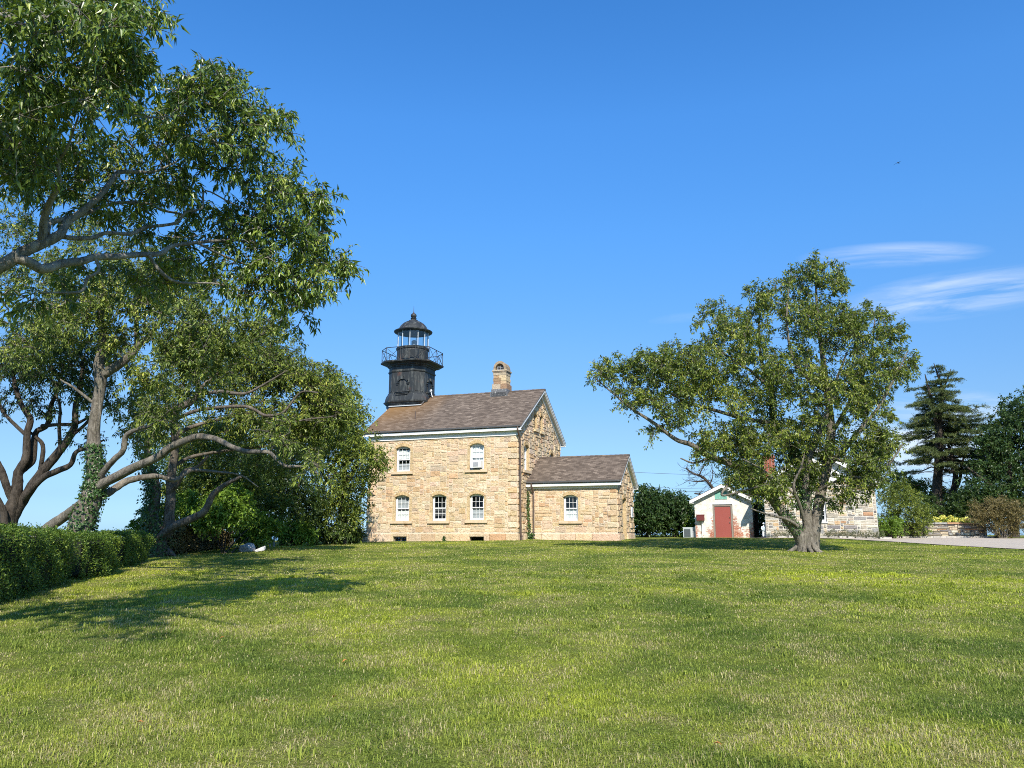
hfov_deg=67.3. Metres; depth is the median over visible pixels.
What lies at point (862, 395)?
lawn tree
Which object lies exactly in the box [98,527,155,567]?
clipped hedge
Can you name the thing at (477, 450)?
window
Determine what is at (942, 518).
hydrangea
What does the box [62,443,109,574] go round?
climbing ivy
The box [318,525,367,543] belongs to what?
shrub
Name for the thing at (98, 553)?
clipped hedge
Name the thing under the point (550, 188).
sky
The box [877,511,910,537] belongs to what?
bright conifer shrub
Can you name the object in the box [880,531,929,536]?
herb border
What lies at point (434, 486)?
lighthouse
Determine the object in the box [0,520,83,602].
clipped hedge
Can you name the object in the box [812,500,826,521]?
window
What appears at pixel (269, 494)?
leafy thicket
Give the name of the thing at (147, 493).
climbing ivy
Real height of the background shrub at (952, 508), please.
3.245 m
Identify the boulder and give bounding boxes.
[165,548,175,555]
[238,543,255,551]
[251,546,264,551]
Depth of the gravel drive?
41.79 m
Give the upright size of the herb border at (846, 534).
0.725 m
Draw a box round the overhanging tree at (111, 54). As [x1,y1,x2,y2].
[0,0,370,353]
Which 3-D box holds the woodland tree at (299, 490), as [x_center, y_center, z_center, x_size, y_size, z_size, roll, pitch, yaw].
[-11.929,5.326,40.830,7.598,7.691,5.996,0,-11,0]
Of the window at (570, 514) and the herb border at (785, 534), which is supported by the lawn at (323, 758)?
the herb border at (785, 534)
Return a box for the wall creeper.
[526,491,534,539]
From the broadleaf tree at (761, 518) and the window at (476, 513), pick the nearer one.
the window at (476, 513)
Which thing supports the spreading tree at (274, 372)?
on the lawn at (323, 758)
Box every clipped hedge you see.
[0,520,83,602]
[48,529,124,579]
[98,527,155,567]
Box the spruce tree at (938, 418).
[890,364,1023,516]
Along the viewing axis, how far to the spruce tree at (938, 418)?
56.66 m
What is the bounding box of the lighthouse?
[363,311,637,541]
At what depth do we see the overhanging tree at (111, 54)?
10.55 m
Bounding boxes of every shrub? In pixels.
[124,489,197,531]
[175,482,285,553]
[229,516,291,547]
[273,516,320,545]
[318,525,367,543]
[876,475,938,537]
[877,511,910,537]
[886,469,949,519]
[913,490,989,522]
[965,494,1023,537]
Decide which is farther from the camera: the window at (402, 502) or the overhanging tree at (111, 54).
the window at (402, 502)
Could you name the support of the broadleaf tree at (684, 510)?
on the lawn at (323, 758)
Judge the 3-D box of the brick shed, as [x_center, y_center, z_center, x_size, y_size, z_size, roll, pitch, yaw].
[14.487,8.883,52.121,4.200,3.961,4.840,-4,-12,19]
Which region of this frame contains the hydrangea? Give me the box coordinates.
[932,515,970,522]
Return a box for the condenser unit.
[683,527,695,536]
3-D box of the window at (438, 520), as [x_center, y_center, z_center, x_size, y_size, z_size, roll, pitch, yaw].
[-4.444,7.640,47.131,1.470,1.780,0.360,-4,-12,19]
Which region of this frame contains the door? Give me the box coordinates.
[715,506,731,537]
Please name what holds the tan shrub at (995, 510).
on the lawn at (323, 758)
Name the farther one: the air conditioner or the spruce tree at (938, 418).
the spruce tree at (938, 418)
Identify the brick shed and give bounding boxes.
[689,484,758,537]
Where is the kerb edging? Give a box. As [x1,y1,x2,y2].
[777,536,1000,538]
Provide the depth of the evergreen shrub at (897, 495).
46.47 m
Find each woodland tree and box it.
[143,417,268,544]
[226,424,355,545]
[286,368,394,543]
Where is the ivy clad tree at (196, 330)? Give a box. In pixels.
[0,180,341,540]
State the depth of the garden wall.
47.04 m
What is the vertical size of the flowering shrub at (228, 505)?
3.133 m
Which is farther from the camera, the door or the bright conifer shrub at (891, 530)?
the door
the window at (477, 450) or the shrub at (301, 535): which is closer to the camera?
the shrub at (301, 535)
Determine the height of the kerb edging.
0.256 m
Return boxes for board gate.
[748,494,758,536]
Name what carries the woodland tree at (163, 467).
on the lawn at (323, 758)
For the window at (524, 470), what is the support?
in the lighthouse
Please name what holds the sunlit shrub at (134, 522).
on the lawn at (323, 758)
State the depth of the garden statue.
47.36 m
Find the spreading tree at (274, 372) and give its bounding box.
[117,326,358,556]
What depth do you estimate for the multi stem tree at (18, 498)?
24.48 m
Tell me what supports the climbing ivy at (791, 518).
attached to the lawn tree at (862, 395)
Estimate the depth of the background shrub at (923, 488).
61.07 m
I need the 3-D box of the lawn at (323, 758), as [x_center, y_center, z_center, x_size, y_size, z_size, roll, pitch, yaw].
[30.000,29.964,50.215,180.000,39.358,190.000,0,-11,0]
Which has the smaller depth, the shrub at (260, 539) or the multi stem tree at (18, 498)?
the multi stem tree at (18, 498)
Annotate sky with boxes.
[0,0,1023,534]
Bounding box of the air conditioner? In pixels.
[470,461,482,467]
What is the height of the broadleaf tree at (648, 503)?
4.447 m
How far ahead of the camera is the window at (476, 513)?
46.44 m
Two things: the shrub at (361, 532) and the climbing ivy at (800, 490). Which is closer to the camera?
the climbing ivy at (800, 490)
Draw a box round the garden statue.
[761,522,765,537]
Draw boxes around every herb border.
[774,529,790,537]
[824,528,885,538]
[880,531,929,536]
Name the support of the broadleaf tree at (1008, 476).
on the lawn at (323, 758)
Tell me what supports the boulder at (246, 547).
on the lawn at (323, 758)
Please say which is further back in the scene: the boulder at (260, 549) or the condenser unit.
the condenser unit
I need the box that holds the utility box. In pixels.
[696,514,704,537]
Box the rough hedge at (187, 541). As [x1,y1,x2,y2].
[138,516,233,554]
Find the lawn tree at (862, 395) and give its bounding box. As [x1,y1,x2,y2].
[584,248,922,552]
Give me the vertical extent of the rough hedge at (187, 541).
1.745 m
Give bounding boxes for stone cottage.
[764,451,878,537]
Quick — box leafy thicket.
[143,469,298,523]
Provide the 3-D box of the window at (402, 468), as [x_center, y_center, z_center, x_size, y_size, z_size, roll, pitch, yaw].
[-6.848,4.810,48.558,1.500,1.780,0.395,-4,-12,19]
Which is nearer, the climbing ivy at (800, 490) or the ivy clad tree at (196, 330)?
the ivy clad tree at (196, 330)
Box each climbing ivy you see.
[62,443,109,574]
[126,453,180,557]
[744,468,804,536]
[754,369,821,511]
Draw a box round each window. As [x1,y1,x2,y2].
[390,495,412,523]
[391,447,412,474]
[427,494,449,522]
[465,443,487,471]
[465,494,487,522]
[523,446,531,473]
[559,495,581,523]
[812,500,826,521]
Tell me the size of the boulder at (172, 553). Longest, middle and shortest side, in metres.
0.814 x 0.620 x 0.463 m
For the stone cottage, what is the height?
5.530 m
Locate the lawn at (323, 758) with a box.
[0,535,1023,767]
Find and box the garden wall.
[879,522,986,535]
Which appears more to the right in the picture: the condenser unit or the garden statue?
the garden statue
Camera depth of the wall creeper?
46.73 m
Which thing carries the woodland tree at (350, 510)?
on the lawn at (323, 758)
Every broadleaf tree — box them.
[633,483,674,537]
[655,486,694,536]
[676,515,694,536]
[677,453,764,536]
[951,385,1023,537]
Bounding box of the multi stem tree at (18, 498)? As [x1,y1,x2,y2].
[0,318,127,535]
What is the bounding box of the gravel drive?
[837,538,1023,548]

